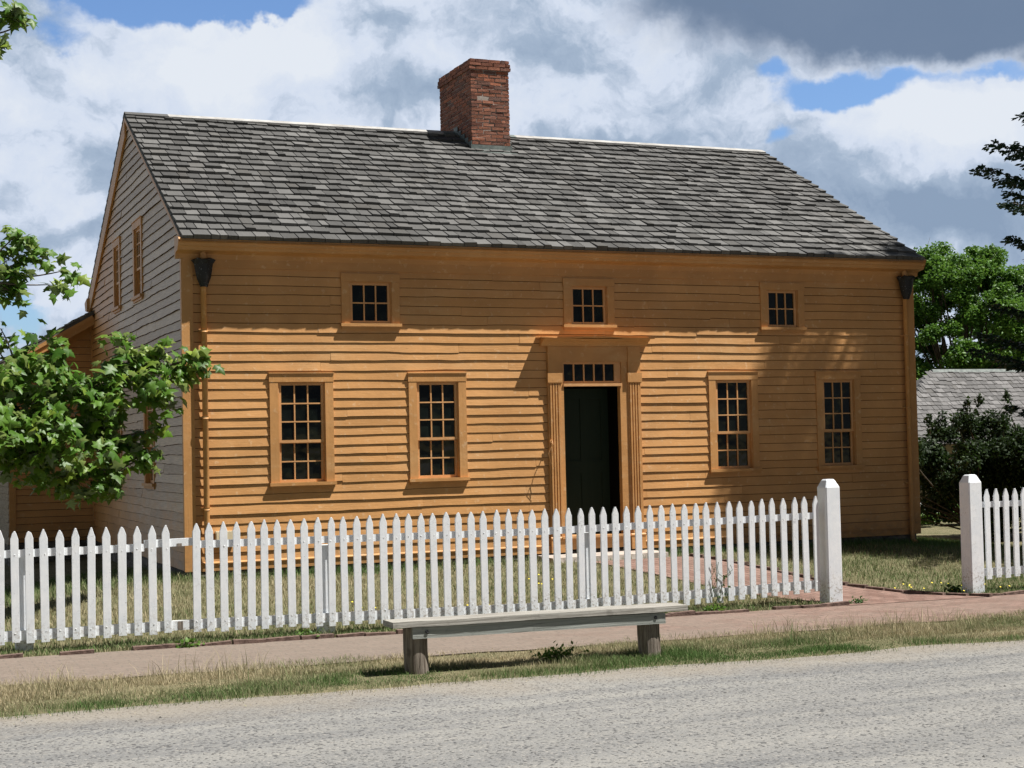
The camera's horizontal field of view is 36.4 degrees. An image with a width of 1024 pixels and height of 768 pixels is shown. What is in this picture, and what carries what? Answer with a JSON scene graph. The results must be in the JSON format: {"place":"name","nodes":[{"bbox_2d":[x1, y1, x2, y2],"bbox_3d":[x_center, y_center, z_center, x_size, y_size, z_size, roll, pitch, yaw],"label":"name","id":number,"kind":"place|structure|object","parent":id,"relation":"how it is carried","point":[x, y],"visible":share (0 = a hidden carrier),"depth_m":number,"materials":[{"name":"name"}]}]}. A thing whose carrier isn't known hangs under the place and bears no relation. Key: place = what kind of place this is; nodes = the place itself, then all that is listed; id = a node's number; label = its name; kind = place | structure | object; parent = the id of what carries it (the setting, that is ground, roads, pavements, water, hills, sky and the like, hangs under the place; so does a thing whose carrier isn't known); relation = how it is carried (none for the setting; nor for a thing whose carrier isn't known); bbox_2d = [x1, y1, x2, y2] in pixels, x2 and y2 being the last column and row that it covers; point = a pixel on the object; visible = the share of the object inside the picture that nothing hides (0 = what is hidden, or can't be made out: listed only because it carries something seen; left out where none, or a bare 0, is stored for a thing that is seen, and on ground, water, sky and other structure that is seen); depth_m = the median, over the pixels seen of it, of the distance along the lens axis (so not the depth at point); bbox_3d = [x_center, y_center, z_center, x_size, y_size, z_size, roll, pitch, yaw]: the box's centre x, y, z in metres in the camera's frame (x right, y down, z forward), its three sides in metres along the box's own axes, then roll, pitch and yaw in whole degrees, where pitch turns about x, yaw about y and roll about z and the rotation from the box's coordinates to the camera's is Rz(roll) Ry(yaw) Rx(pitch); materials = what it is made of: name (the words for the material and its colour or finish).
{"place":"outdoors","nodes":[
{"label":"outdoors","id":0,"kind":"place"},
{"bbox_2d":[0,640,1023,767],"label":"gravel road","id":1,"kind":"structure","parent":0,"point":[656,737],"depth_m":9.41,"materials":[{"name":"grey gravel"}]},
{"bbox_2d":[0,594,1023,684],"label":"brick pavement","id":2,"kind":"structure","parent":0,"point":[101,664],"depth_m":13.37,"materials":[{"name":"red brick"}]},
{"bbox_2d":[0,518,1023,716],"bbox_3d":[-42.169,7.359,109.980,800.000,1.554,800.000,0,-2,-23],"label":"lawn ground","id":3,"kind":"structure","parent":0,"point":[939,531],"depth_m":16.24,"materials":[{"name":"plant"}]},
{"bbox_2d":[0,0,224,510],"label":"plane tree","id":4,"kind":"object","parent":3,"relation":"on","point":[42,432],"visible":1,"depth_m":15.91,"materials":[{"name":"green plant"}]},
{"bbox_2d":[175,637,204,647],"bbox_3d":[-2.755,2.228,13.307,0.264,0.134,0.172,0,-2,-23],"label":"weed plant","id":5,"kind":"object","parent":3,"relation":"on","point":[187,641],"visible":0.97,"depth_m":13.30,"materials":[{"name":"green plant"}]},
{"bbox_2d":[295,628,323,635],"bbox_3d":[-1.801,2.230,13.806,0.251,0.148,0.208,-1,-2,5],"label":"weed plant","id":6,"kind":"object","parent":3,"relation":"on","point":[300,632],"visible":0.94,"depth_m":13.81,"materials":[{"name":"green plant"}]},
{"bbox_2d":[0,479,842,652],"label":"picket fence","id":7,"kind":"object","parent":3,"relation":"on","point":[24,634],"visible":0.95,"depth_m":14.45,"materials":[{"name":"white paint"}]},
{"bbox_2d":[707,562,731,606],"bbox_3d":[2.095,2.016,15.649,0.300,0.451,0.051,-1,-2,-18],"label":"creeper","id":8,"kind":"object","parent":7,"relation":"attached to","point":[723,576],"visible":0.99,"depth_m":15.65,"materials":[{"name":"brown plant"}]},
{"bbox_2d":[0,58,926,578],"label":"wooden house","id":9,"kind":"structure","parent":3,"relation":"on","point":[472,306],"depth_m":20.14,"materials":[{"name":"orange paint"}]},
{"bbox_2d":[111,236,121,313],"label":"window","id":10,"kind":"structure","parent":9,"relation":"in","point":[116,245],"depth_m":22.62,"materials":[{"name":"orange paint"}]},
{"bbox_2d":[117,406,122,485],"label":"window","id":11,"kind":"structure","parent":9,"relation":"in","point":[120,454],"depth_m":22.15,"materials":[{"name":"orange paint"}]},
{"bbox_2d":[131,216,143,303],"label":"window","id":12,"kind":"structure","parent":9,"relation":"in","point":[138,294],"depth_m":20.92,"materials":[{"name":"orange paint"}]},
{"bbox_2d":[142,406,155,488],"bbox_3d":[-4.642,0.659,20.006,0.125,1.370,0.794,0,-2,-23],"label":"window","id":13,"kind":"structure","parent":9,"relation":"in","point":[149,479],"depth_m":20.22,"materials":[{"name":"orange paint"}]},
{"bbox_2d":[268,372,336,488],"bbox_3d":[-2.498,0.549,18.431,0.804,1.365,0.175,0,-2,-23],"label":"window","id":14,"kind":"structure","parent":9,"relation":"in","point":[301,404],"depth_m":18.43,"materials":[{"name":"orange paint"}]},
{"bbox_2d":[340,273,401,329],"bbox_3d":[-1.716,-0.994,18.803,0.764,0.670,0.125,0,-2,-23],"label":"window","id":15,"kind":"structure","parent":9,"relation":"in","point":[368,301],"depth_m":18.81,"materials":[{"name":"orange paint"}]},
{"bbox_2d":[407,372,469,484],"bbox_3d":[-0.922,0.540,19.089,0.779,1.360,0.175,0,-2,-23],"label":"window","id":16,"kind":"structure","parent":9,"relation":"in","point":[438,454],"depth_m":19.09,"materials":[{"name":"orange paint"}]},
{"bbox_2d":[564,388,610,533],"bbox_3d":[0.934,0.995,20.177,0.703,1.870,0.047,0,-2,-23],"label":"door","id":17,"kind":"structure","parent":9,"relation":"in","point":[585,410],"depth_m":20.18,"materials":[{"name":"green paint"}]},
{"bbox_2d":[562,278,616,329],"bbox_3d":[0.977,-1.017,19.927,0.749,0.660,0.125,0,-2,-23],"label":"window","id":18,"kind":"structure","parent":9,"relation":"in","point":[588,304],"depth_m":19.93,"materials":[{"name":"orange paint"}]},
{"bbox_2d":[707,371,761,474],"bbox_3d":[2.930,0.514,20.697,0.779,1.360,0.175,0,-2,-23],"label":"window","id":19,"kind":"structure","parent":9,"relation":"in","point":[733,395],"depth_m":20.70,"materials":[{"name":"orange paint"}]},
{"bbox_2d":[759,282,806,332],"bbox_3d":[3.643,-1.031,21.040,0.719,0.670,0.125,0,-2,-23],"label":"window","id":20,"kind":"structure","parent":9,"relation":"in","point":[781,304],"depth_m":21.05,"materials":[{"name":"orange paint"}]},
{"bbox_2d":[814,371,864,470],"bbox_3d":[4.458,0.506,21.335,0.749,1.355,0.175,0,-2,-23],"label":"window","id":21,"kind":"structure","parent":9,"relation":"in","point":[838,393],"depth_m":21.33,"materials":[{"name":"orange paint"}]},
{"bbox_2d":[0,603,1023,719],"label":"verge grass","id":22,"kind":"structure","parent":3,"relation":"on","point":[605,658],"depth_m":11.87,"materials":[{"name":"green plant"}]},
{"bbox_2d":[0,553,1023,658],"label":"brick edging","id":23,"kind":"object","parent":3,"relation":"on","point":[328,635],"visible":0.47,"depth_m":15.07,"materials":[{"name":"red brick"}]},
{"bbox_2d":[0,586,1023,656],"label":"fence foot grass","id":24,"kind":"structure","parent":3,"relation":"on","point":[126,647],"depth_m":13.78,"materials":[{"name":"green plant"}]},
{"bbox_2d":[383,602,687,674],"bbox_3d":[0.224,2.074,12.017,2.467,0.640,0.244,0,-2,-23],"label":"plank bench","id":25,"kind":"object","parent":3,"relation":"on","point":[647,619],"visible":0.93,"depth_m":11.90,"materials":[{"name":"wood"}]},
{"bbox_2d":[530,640,588,661],"bbox_3d":[0.369,2.100,12.200,0.469,0.192,0.284,0,-2,-23],"label":"weed plant","id":26,"kind":"object","parent":3,"relation":"on","point":[555,654],"visible":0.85,"depth_m":12.14,"materials":[{"name":"green plant"}]},
{"bbox_2d":[537,550,668,562],"bbox_3d":[1.154,2.238,19.524,1.600,0.218,0.510,0,-2,-23],"label":"doorstep","id":27,"kind":"object","parent":3,"relation":"on","point":[598,555],"depth_m":19.43,"materials":[{"name":"stone"}]},
{"bbox_2d":[351,574,1023,607],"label":"yellow flowers","id":28,"kind":"object","parent":3,"relation":"on","point":[894,587],"visible":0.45,"depth_m":17.16,"materials":[{"name":"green plant"}]},
{"bbox_2d":[703,602,725,610],"bbox_3d":[1.987,2.240,15.392,0.228,0.166,0.209,0,-2,-23],"label":"weed plant","id":29,"kind":"object","parent":3,"relation":"on","point":[714,608],"visible":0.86,"depth_m":15.39,"materials":[{"name":"green plant"}]},
{"bbox_2d":[848,596,866,603],"bbox_3d":[3.561,2.252,16.080,0.300,0.125,0.184,0,-2,-23],"label":"weed plant","id":30,"kind":"object","parent":3,"relation":"on","point":[860,600],"visible":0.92,"depth_m":16.06,"materials":[{"name":"green plant"}]},
{"bbox_2d":[921,504,959,525],"bbox_3d":[8.204,2.493,29.894,1.939,0.494,1.143,0,-2,-23],"label":"shrub","id":31,"kind":"object","parent":3,"relation":"on","point":[930,523],"visible":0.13,"depth_m":29.56,"materials":[{"name":"green plant"}]},
{"bbox_2d":[940,583,960,592],"bbox_3d":[4.817,2.253,16.965,0.287,0.149,0.195,-2,-2,13],"label":"weed plant","id":32,"kind":"object","parent":3,"relation":"on","point":[956,589],"visible":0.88,"depth_m":16.95,"materials":[{"name":"green plant"}]},
{"bbox_2d":[913,241,1023,379],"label":"deciduous tree","id":33,"kind":"object","parent":3,"relation":"on","point":[965,281],"visible":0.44,"depth_m":57.27,"materials":[{"name":"green plant"}]},
{"bbox_2d":[916,369,1023,498],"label":"shed","id":34,"kind":"structure","parent":3,"relation":"on","point":[948,390],"depth_m":50.79,"materials":[{"name":"grey wood"}]},
{"bbox_2d":[918,388,1023,541],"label":"shrub","id":35,"kind":"object","parent":3,"relation":"on","point":[997,461],"visible":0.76,"depth_m":25.52,"materials":[{"name":"green plant"}]},
{"bbox_2d":[947,293,1008,345],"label":"deciduous tree","id":36,"kind":"object","parent":3,"relation":"on","point":[978,330],"visible":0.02,"depth_m":62.90,"materials":[{"name":"green plant"}]},
{"bbox_2d":[959,474,1023,592],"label":"picket fence","id":37,"kind":"object","parent":3,"relation":"on","point":[974,570],"visible":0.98,"depth_m":16.96,"materials":[{"name":"white paint"}]},
{"bbox_2d":[964,112,1023,417],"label":"spruce tree","id":38,"kind":"object","parent":3,"relation":"on","point":[1017,364],"visible":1,"depth_m":21.81,"materials":[{"name":"green plant"}]},
{"bbox_2d":[7,639,1016,722],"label":"sparse margin grass","id":39,"kind":"structure","parent":0,"point":[550,673],"depth_m":11.23,"materials":[{"name":"green plant"}]},
{"bbox_2d":[0,0,1023,367],"label":"sky","id":40,"kind":"structure","parent":0,"point":[887,107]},
{"bbox_2d":[596,556,984,604],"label":"garden path","id":41,"kind":"structure","parent":0,"point":[872,596],"depth_m":17.36,"materials":[{"name":"brick"}]}
]}

